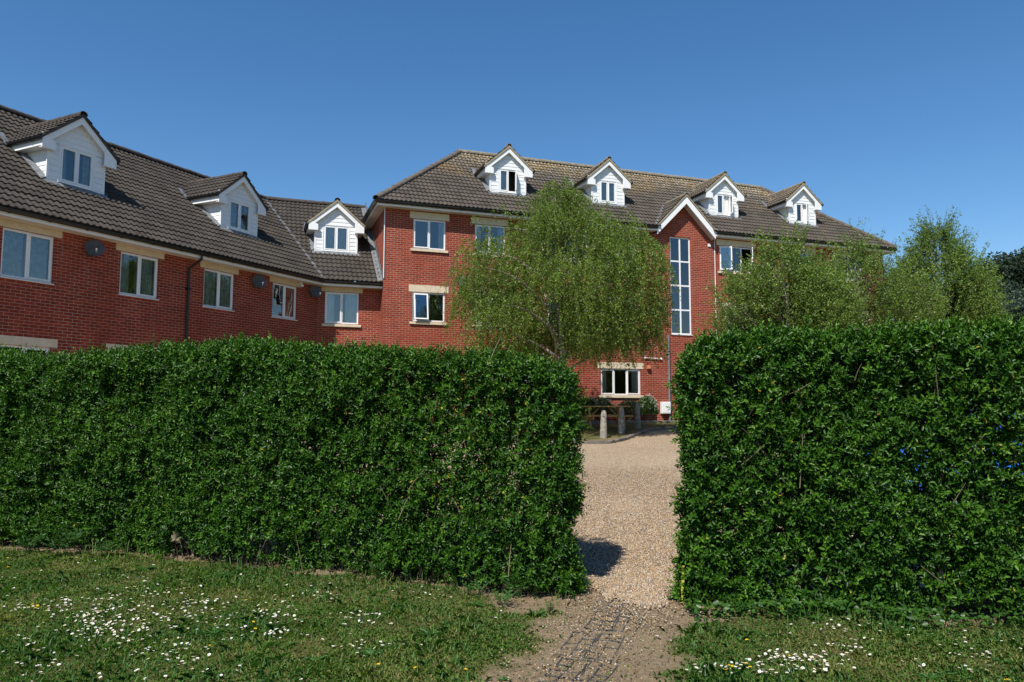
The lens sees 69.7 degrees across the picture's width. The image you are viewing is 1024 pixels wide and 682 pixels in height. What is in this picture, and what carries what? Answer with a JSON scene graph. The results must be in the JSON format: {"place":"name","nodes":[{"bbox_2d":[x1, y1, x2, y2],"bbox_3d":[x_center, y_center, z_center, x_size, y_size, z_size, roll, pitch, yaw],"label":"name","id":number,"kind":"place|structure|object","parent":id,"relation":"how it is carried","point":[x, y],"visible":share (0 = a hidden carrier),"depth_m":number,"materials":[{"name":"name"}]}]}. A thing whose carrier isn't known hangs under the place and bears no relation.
{"place":"outdoors","nodes":[
{"label":"outdoors","id":0,"kind":"place"},
{"bbox_2d":[205,422,680,440],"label":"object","id":1,"kind":"structure","parent":0,"point":[592,434],"depth_m":23.31,"materials":[{"name":"grass"}]},
{"bbox_2d":[435,176,680,374],"bbox_3d":[1.337,-1.114,22.478,7.461,7.891,7.297,0,-5,0],"label":"weeping birch","id":2,"kind":"object","parent":1,"relation":"on","point":[624,258],"visible":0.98,"depth_m":21.26,"materials":[{"name":"green plant"}]},
{"bbox_2d":[580,406,633,428],"bbox_3d":[3.013,2.489,24.075,1.560,0.740,1.678,1,-5,-4],"label":"picnic table","id":3,"kind":"object","parent":1,"relation":"on","point":[590,417],"visible":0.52,"depth_m":23.75,"materials":[{"name":"wood"}]},
{"bbox_2d":[0,543,1023,681],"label":"grass","id":4,"kind":"structure","parent":0,"point":[359,673],"depth_m":4.94,"materials":[{"name":"green plant"}]},
{"bbox_2d":[0,421,1023,681],"bbox_3d":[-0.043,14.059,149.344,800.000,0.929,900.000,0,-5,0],"label":"ground","id":5,"kind":"structure","parent":0,"point":[644,669],"depth_m":5.11,"materials":[{"name":"green plant"}]},
{"bbox_2d":[15,532,45,551],"bbox_3d":[-4.808,2.015,7.330,0.294,0.190,0.215,2,-5,-16],"label":"ferny weed","id":6,"kind":"object","parent":5,"relation":"on","point":[38,538],"visible":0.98,"depth_m":7.33,"materials":[{"name":"green plant"}]},
{"bbox_2d":[39,527,85,555],"bbox_3d":[-4.402,1.974,7.242,0.395,0.280,0.461,0,-5,0],"label":"ferny weed","id":7,"kind":"object","parent":5,"relation":"on","point":[66,542],"visible":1,"depth_m":7.17,"materials":[{"name":"green plant"}]},
{"bbox_2d":[63,519,100,550],"bbox_3d":[-4.337,1.958,7.418,0.352,0.334,0.445,3,-6,-32],"label":"ferny weed","id":8,"kind":"object","parent":5,"relation":"on","point":[83,536],"visible":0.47,"depth_m":7.42,"materials":[{"name":"green plant"}]},
{"bbox_2d":[88,539,121,556],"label":"ferny weed","id":9,"kind":"object","parent":5,"relation":"on","point":[105,547],"visible":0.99,"depth_m":7.07,"materials":[{"name":"green plant"}]},
{"bbox_2d":[120,629,139,635],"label":"weed rosette","id":10,"kind":"object","parent":5,"relation":"on","point":[129,633],"visible":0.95,"depth_m":4.99,"materials":[{"name":"green plant"}]},
{"bbox_2d":[134,565,155,571],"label":"weed rosette","id":11,"kind":"object","parent":5,"relation":"on","point":[148,567],"visible":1,"depth_m":6.68,"materials":[{"name":"green plant"}]},
{"bbox_2d":[171,531,179,549],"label":"dead maple leaf","id":12,"kind":"object","parent":5,"relation":"on","point":[174,538],"visible":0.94,"depth_m":7.08,"materials":[{"name":"beige plant"}]},
{"bbox_2d":[0,104,382,438],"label":"apartment wing","id":13,"kind":"structure","parent":5,"relation":"on","point":[187,253],"depth_m":20.50,"materials":[{"name":"red brick"}]},
{"bbox_2d":[0,335,57,354],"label":"window","id":14,"kind":"structure","parent":13,"relation":"in","point":[14,341],"depth_m":16.82,"materials":[{"name":"white plastic"}]},
{"bbox_2d":[0,218,62,284],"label":"window","id":15,"kind":"structure","parent":13,"relation":"in","point":[38,255],"depth_m":16.92,"materials":[{"name":"white plastic"}]},
{"bbox_2d":[84,240,104,256],"bbox_3d":[-10.265,-2.275,18.028,0.464,0.476,0.423,0,-5,2],"label":"satellite dish","id":16,"kind":"object","parent":13,"relation":"attached to","point":[94,248],"visible":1,"depth_m":18.08,"materials":[{"name":"grey metal"}]},
{"bbox_2d":[106,343,156,351],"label":"window","id":17,"kind":"structure","parent":13,"relation":"in","point":[107,345],"depth_m":18.75,"materials":[{"name":"white plastic"}]},
{"bbox_2d":[116,243,163,299],"bbox_3d":[-9.905,-1.797,19.492,0.202,1.314,1.430,-2,-6,26],"label":"window","id":18,"kind":"structure","parent":13,"relation":"in","point":[146,268],"depth_m":19.53,"materials":[{"name":"white plastic"}]},
{"bbox_2d":[200,261,238,311],"bbox_3d":[-8.743,-1.589,21.851,0.201,1.314,1.430,-2,-6,26],"label":"window","id":19,"kind":"structure","parent":13,"relation":"in","point":[222,299],"depth_m":21.86,"materials":[{"name":"white plastic"}]},
{"bbox_2d":[252,275,266,288],"bbox_3d":[-7.878,-1.847,22.886,0.464,0.476,0.423,0,-5,2],"label":"satellite dish","id":20,"kind":"object","parent":13,"relation":"attached to","point":[260,281],"visible":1,"depth_m":22.93,"materials":[{"name":"grey metal"}]},
{"bbox_2d":[270,276,300,320],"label":"window","id":21,"kind":"structure","parent":13,"relation":"in","point":[288,301],"depth_m":24.29,"materials":[{"name":"white plastic"}]},
{"bbox_2d":[310,285,321,298],"bbox_3d":[-6.730,-1.683,25.210,0.476,0.476,0.420,0,-5,-1],"label":"satellite dish","id":22,"kind":"object","parent":13,"relation":"attached to","point":[315,291],"visible":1,"depth_m":25.25,"materials":[{"name":"grey metal"}]},
{"bbox_2d":[321,287,362,326],"bbox_3d":[-6.016,-1.190,25.980,1.425,1.392,0.226,2,-5,-19],"label":"window","id":23,"kind":"structure","parent":13,"relation":"in","point":[352,295],"depth_m":25.99,"materials":[{"name":"white plastic"}]},
{"bbox_2d":[200,627,224,635],"bbox_3d":[-2.010,1.972,4.985,0.146,0.032,0.158,-3,-6,29],"label":"weed rosette","id":24,"kind":"object","parent":5,"relation":"on","point":[209,632],"visible":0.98,"depth_m":4.99,"materials":[{"name":"green plant"}]},
{"bbox_2d":[232,655,253,663],"bbox_3d":[-1.608,1.906,4.391,0.146,0.030,0.149,2,-5,-16],"label":"weed rosette","id":25,"kind":"object","parent":5,"relation":"on","point":[241,661],"visible":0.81,"depth_m":4.38,"materials":[{"name":"green plant"}]},
{"bbox_2d":[286,641,299,648],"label":"weed rosette","id":26,"kind":"object","parent":5,"relation":"on","point":[290,644],"visible":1,"depth_m":4.68,"materials":[{"name":"green plant"}]},
{"bbox_2d":[0,331,593,599],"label":"privet hedge","id":27,"kind":"object","parent":5,"relation":"on","point":[60,467],"visible":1,"depth_m":6.81,"materials":[{"name":"green plant"}]},
{"bbox_2d":[297,588,317,594],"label":"weed rosette","id":28,"kind":"object","parent":5,"relation":"on","point":[309,591],"visible":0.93,"depth_m":6.04,"materials":[{"name":"green plant"}]},
{"bbox_2d":[301,655,330,661],"bbox_3d":[-1.161,1.897,4.412,0.173,0.037,0.137,-2,-5,22],"label":"weed rosette","id":29,"kind":"object","parent":5,"relation":"on","point":[321,657],"visible":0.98,"depth_m":4.39,"materials":[{"name":"green plant"}]},
{"bbox_2d":[359,647,385,655],"bbox_3d":[-0.862,1.907,4.514,0.188,0.034,0.102,2,-5,-24],"label":"weed rosette","id":30,"kind":"object","parent":5,"relation":"on","point":[370,651],"visible":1,"depth_m":4.50,"materials":[{"name":"green plant"}]},
{"bbox_2d":[417,628,439,635],"bbox_3d":[-0.565,1.974,4.979,0.178,0.035,0.163,3,-6,-28],"label":"weed rosette","id":31,"kind":"object","parent":5,"relation":"on","point":[435,632],"visible":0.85,"depth_m":4.99,"materials":[{"name":"green plant"}]},
{"bbox_2d":[192,426,676,443],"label":"kerb","id":32,"kind":"structure","parent":5,"relation":"on","point":[629,436],"depth_m":20.22,"materials":[{"name":"concrete"}]},
{"bbox_2d":[464,600,482,605],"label":"weed rosette","id":33,"kind":"object","parent":5,"relation":"on","point":[474,603],"visible":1,"depth_m":5.74,"materials":[{"name":"green plant"}]},
{"bbox_2d":[461,579,491,595],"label":"ferny weed","id":34,"kind":"object","parent":5,"relation":"on","point":[469,587],"visible":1,"depth_m":6.05,"materials":[{"name":"green plant"}]},
{"bbox_2d":[482,572,504,592],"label":"ferny weed","id":35,"kind":"object","parent":5,"relation":"on","point":[496,584],"visible":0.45,"depth_m":6.19,"materials":[{"name":"green plant"}]},
{"bbox_2d":[496,675,511,680],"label":"weed rosette","id":36,"kind":"object","parent":5,"relation":"on","point":[503,678],"visible":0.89,"depth_m":4.21,"materials":[{"name":"green plant"}]},
{"bbox_2d":[491,586,517,606],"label":"ferny weed","id":37,"kind":"object","parent":5,"relation":"on","point":[498,597],"visible":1,"depth_m":5.81,"materials":[{"name":"green plant"}]},
{"bbox_2d":[1,557,1013,650],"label":"daisies","id":38,"kind":"object","parent":5,"relation":"on","point":[114,631],"visible":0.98,"depth_m":5.29,"materials":[{"name":"white plant"}]},
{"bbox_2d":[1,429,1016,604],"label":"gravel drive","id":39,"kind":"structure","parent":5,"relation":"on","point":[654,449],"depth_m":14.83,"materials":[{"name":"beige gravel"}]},
{"bbox_2d":[536,465,703,608],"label":"gravel","id":40,"kind":"structure","parent":39,"relation":"on","point":[650,564],"depth_m":8.16,"materials":[{"name":"beige gravel"}]},
{"bbox_2d":[696,213,878,406],"bbox_3d":[6.518,-0.186,17.611,4.141,5.618,4.068,0,-5,0],"label":"young birch","id":41,"kind":"object","parent":39,"relation":"on","point":[765,292],"visible":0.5,"depth_m":17.04,"materials":[{"name":"green plant"}]},
{"bbox_2d":[781,217,954,401],"bbox_3d":[9.056,-0.232,19.160,4.860,5.871,4.488,0,-5,0],"label":"young birch","id":42,"kind":"object","parent":39,"relation":"on","point":[897,296],"visible":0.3,"depth_m":18.40,"materials":[{"name":"green plant"}]},
{"bbox_2d":[874,205,1021,401],"bbox_3d":[12.344,-0.564,21.081,3.746,6.720,3.897,0,-5,0],"label":"young birch","id":43,"kind":"object","parent":39,"relation":"on","point":[971,291],"visible":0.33,"depth_m":20.55,"materials":[{"name":"green plant"}]},
{"bbox_2d":[0,546,1023,681],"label":"clover","id":44,"kind":"object","parent":5,"relation":"on","point":[485,621],"visible":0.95,"depth_m":5.08,"materials":[{"name":"green plant"}]},
{"bbox_2d":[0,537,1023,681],"bbox_3d":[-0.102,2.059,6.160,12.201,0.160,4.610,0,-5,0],"label":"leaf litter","id":45,"kind":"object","parent":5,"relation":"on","point":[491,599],"visible":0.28,"depth_m":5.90,"materials":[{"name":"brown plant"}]},
{"bbox_2d":[2,537,1023,629],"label":"long grass","id":46,"kind":"structure","parent":5,"relation":"on","point":[568,603],"depth_m":6.25,"materials":[{"name":"green plant"}]},
{"bbox_2d":[499,574,540,597],"bbox_3d":[0.064,2.007,6.046,0.367,0.199,0.272,0,-5,0],"label":"ferny weed","id":47,"kind":"object","parent":5,"relation":"on","point":[514,583],"visible":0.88,"depth_m":6.01,"materials":[{"name":"green plant"}]},
{"bbox_2d":[528,609,546,616],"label":"weed rosette","id":48,"kind":"object","parent":5,"relation":"on","point":[540,612],"visible":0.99,"depth_m":5.46,"materials":[{"name":"green plant"}]},
{"bbox_2d":[546,602,554,612],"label":"ferny weed","id":49,"kind":"object","parent":5,"relation":"on","point":[549,607],"visible":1,"depth_m":5.48,"materials":[{"name":"green plant"}]},
{"bbox_2d":[538,657,617,681],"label":"grid","id":50,"kind":"object","parent":5,"relation":"on","point":[579,672],"depth_m":4.36,"materials":[{"name":"grey plastic"}]},
{"bbox_2d":[471,581,700,681],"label":"pebble scatter","id":51,"kind":"object","parent":5,"relation":"on","point":[628,607],"visible":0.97,"depth_m":5.24,"materials":[{"name":"beige gravel"}]},
{"bbox_2d":[555,631,624,661],"bbox_3d":[0.518,1.998,4.819,0.363,0.045,0.459,-2,-5,20],"label":"grid","id":52,"kind":"object","parent":5,"relation":"on","point":[596,639],"depth_m":4.81,"materials":[{"name":"grey plastic"}]},
{"bbox_2d":[579,396,616,420],"bbox_3d":[2.893,2.528,27.517,2.372,1.079,1.073,2,-5,-19],"label":"shrub","id":53,"kind":"object","parent":5,"relation":"on","point":[596,401],"visible":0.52,"depth_m":27.41,"materials":[{"name":"green plant"}]},
{"bbox_2d":[600,410,606,437],"bbox_3d":[2.558,2.348,20.555,0.206,0.849,0.205,1,-5,0],"label":"bollard","id":54,"kind":"object","parent":5,"relation":"on","point":[603,427],"visible":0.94,"depth_m":20.48,"materials":[{"name":"concrete"}]},
{"bbox_2d":[584,611,644,631],"bbox_3d":[0.742,2.024,5.298,0.366,0.032,0.459,-1,-5,18],"label":"grid","id":55,"kind":"object","parent":5,"relation":"on","point":[617,619],"depth_m":5.28,"materials":[{"name":"grey plastic"}]},
{"bbox_2d":[594,595,643,613],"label":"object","id":56,"kind":"object","parent":5,"relation":"on","point":[614,606],"depth_m":5.69,"materials":[{"name":"beige gravel"}]},
{"bbox_2d":[618,407,624,432],"bbox_3d":[3.319,2.420,22.306,0.208,0.871,0.208,1,-5,0],"label":"bollard","id":57,"kind":"object","parent":5,"relation":"on","point":[621,424],"visible":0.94,"depth_m":22.24,"materials":[{"name":"concrete"}]},
{"bbox_2d":[356,143,897,420],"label":"apartment block","id":58,"kind":"structure","parent":5,"relation":"on","point":[418,222],"depth_m":29.32,"materials":[{"name":"brick"}]},
{"bbox_2d":[409,284,448,324],"bbox_3d":[-2.987,-1.289,26.351,1.450,1.412,0.312,2,-5,-19],"label":"window","id":59,"kind":"structure","parent":58,"relation":"in","point":[416,289],"depth_m":26.31,"materials":[{"name":"white plastic"}]},
{"bbox_2d":[410,211,448,252],"bbox_3d":[-2.994,-3.918,26.619,1.450,1.437,0.224,2,-5,-19],"label":"window","id":60,"kind":"structure","parent":58,"relation":"in","point":[419,216],"depth_m":26.61,"materials":[{"name":"white plastic"}]},
{"bbox_2d":[472,217,508,256],"bbox_3d":[-0.831,-3.846,27.379,1.440,1.437,0.223,2,-5,-19],"label":"window","id":61,"kind":"structure","parent":58,"relation":"in","point":[500,229],"depth_m":27.39,"materials":[{"name":"white plastic"}]},
{"bbox_2d":[598,362,643,397],"bbox_3d":[4.224,1.525,28.714,2.000,1.377,0.227,2,-5,-19],"label":"window","id":62,"kind":"structure","parent":58,"relation":"in","point":[633,371],"depth_m":28.71,"materials":[{"name":"white plastic"}]},
{"bbox_2d":[670,237,692,335],"bbox_3d":[6.855,-2.235,29.950,1.020,4.022,0.140,2,-5,-19],"label":"window","id":63,"kind":"structure","parent":58,"relation":"in","point":[680,325],"depth_m":30.01,"materials":[{"name":"white plastic"}]},
{"bbox_2d":[716,239,755,274],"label":"window","id":64,"kind":"structure","parent":58,"relation":"in","point":[726,243],"depth_m":30.89,"materials":[{"name":"white plastic"}]},
{"bbox_2d":[792,247,815,262],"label":"window","id":65,"kind":"structure","parent":58,"relation":"in","point":[806,247],"depth_m":32.24,"materials":[{"name":"white plastic"}]},
{"bbox_2d":[832,250,861,282],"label":"window","id":66,"kind":"structure","parent":58,"relation":"in","point":[832,250],"depth_m":32.91,"materials":[{"name":"white plastic"}]},
{"bbox_2d":[616,398,643,420],"bbox_3d":[4.478,2.650,28.130,1.406,0.948,0.947,2,-5,-19],"label":"shrub","id":67,"kind":"object","parent":5,"relation":"on","point":[630,410],"visible":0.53,"depth_m":28.02,"materials":[{"name":"green plant"}]},
{"bbox_2d":[635,403,640,428],"bbox_3d":[4.127,2.487,24.166,0.211,0.911,0.210,-1,-5,0],"label":"bollard","id":68,"kind":"object","parent":5,"relation":"on","point":[637,418],"visible":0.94,"depth_m":24.09,"materials":[{"name":"concrete"}]},
{"bbox_2d":[638,393,658,420],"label":"shrub","id":69,"kind":"object","parent":5,"relation":"on","point":[647,407],"visible":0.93,"depth_m":28.09,"materials":[{"name":"green plant"}]},
{"bbox_2d":[681,566,684,601],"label":"strap leaf","id":70,"kind":"object","parent":5,"relation":"on","point":[682,588],"visible":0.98,"depth_m":5.78,"materials":[{"name":"yellow plant"}]},
{"bbox_2d":[703,585,735,605],"bbox_3d":[1.632,1.975,5.722,0.218,0.182,0.272,2,-5,-21],"label":"ferny weed","id":71,"kind":"object","parent":5,"relation":"on","point":[719,598],"visible":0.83,"depth_m":5.67,"materials":[{"name":"green plant"}]},
{"bbox_2d":[681,597,942,629],"bbox_3d":[2.162,1.950,5.437,1.778,0.223,0.598,-1,-5,12],"label":"ivy","id":72,"kind":"object","parent":5,"relation":"on","point":[798,604],"visible":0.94,"depth_m":5.37,"materials":[{"name":"green plant"}]},
{"bbox_2d":[803,613,824,620],"bbox_3d":[2.183,1.983,5.290,0.135,0.039,0.189,-4,-7,43],"label":"weed rosette","id":73,"kind":"object","parent":5,"relation":"on","point":[817,617],"visible":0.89,"depth_m":5.29,"materials":[{"name":"green plant"}]},
{"bbox_2d":[812,591,833,607],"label":"ferny weed","id":74,"kind":"object","parent":5,"relation":"on","point":[822,599],"visible":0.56,"depth_m":5.50,"materials":[{"name":"green plant"}]},
{"bbox_2d":[662,311,1023,620],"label":"privet hedge","id":75,"kind":"object","parent":5,"relation":"on","point":[901,528],"visible":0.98,"depth_m":5.61,"materials":[{"name":"green plant"}]},
{"bbox_2d":[917,673,944,679],"bbox_3d":[2.392,1.921,4.220,0.160,0.030,0.140,0,-5,0],"label":"weed rosette","id":76,"kind":"object","parent":5,"relation":"on","point":[922,675],"visible":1,"depth_m":4.21,"materials":[{"name":"green plant"}]},
{"bbox_2d":[934,670,958,674],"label":"weed rosette","id":77,"kind":"object","parent":5,"relation":"on","point":[949,672],"visible":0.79,"depth_m":4.29,"materials":[{"name":"green plant"}]},
{"bbox_2d":[958,674,973,681],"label":"weed rosette","id":78,"kind":"object","parent":5,"relation":"on","point":[964,678],"visible":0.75,"depth_m":4.24,"materials":[{"name":"green plant"}]},
{"bbox_2d":[922,609,1023,628],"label":"ivy","id":79,"kind":"object","parent":5,"relation":"on","point":[941,621],"visible":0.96,"depth_m":5.23,"materials":[{"name":"green plant"}]},
{"bbox_2d":[985,637,1003,643],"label":"weed rosette","id":80,"kind":"object","parent":5,"relation":"on","point":[989,639],"visible":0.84,"depth_m":4.87,"materials":[{"name":"green plant"}]},
{"bbox_2d":[975,246,1023,300],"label":"conifer tree","id":81,"kind":"object","parent":5,"relation":"on","point":[1011,270],"visible":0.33,"depth_m":45.99,"materials":[{"name":"green plant"}]},
{"bbox_2d":[991,657,1016,663],"bbox_3d":[3.000,1.942,4.479,0.162,0.027,0.145,5,-7,-44],"label":"weed rosette","id":82,"kind":"object","parent":5,"relation":"on","point":[997,660],"visible":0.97,"depth_m":4.46,"materials":[{"name":"green plant"}]},
{"bbox_2d":[998,282,1023,323],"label":"broadleaf tree","id":83,"kind":"object","parent":5,"relation":"on","point":[1018,301],"visible":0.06,"depth_m":40.54,"materials":[{"name":"green plant"}]},
{"bbox_2d":[0,0,1023,309],"label":"sky","id":84,"kind":"structure","parent":0,"point":[886,110],"materials":[{"name":"blue"}]},
{"bbox_2d":[449,421,677,424],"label":"kerb","id":85,"kind":"structure","parent":0,"point":[595,422],"depth_m":26.71,"materials":[{"name":"concrete"}]},
{"bbox_2d":[868,403,1023,514],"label":"parked car","id":86,"kind":"object","parent":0,"point":[901,450],"visible":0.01,"depth_m":8.38,"materials":[{"name":"blue paint"}]}
]}

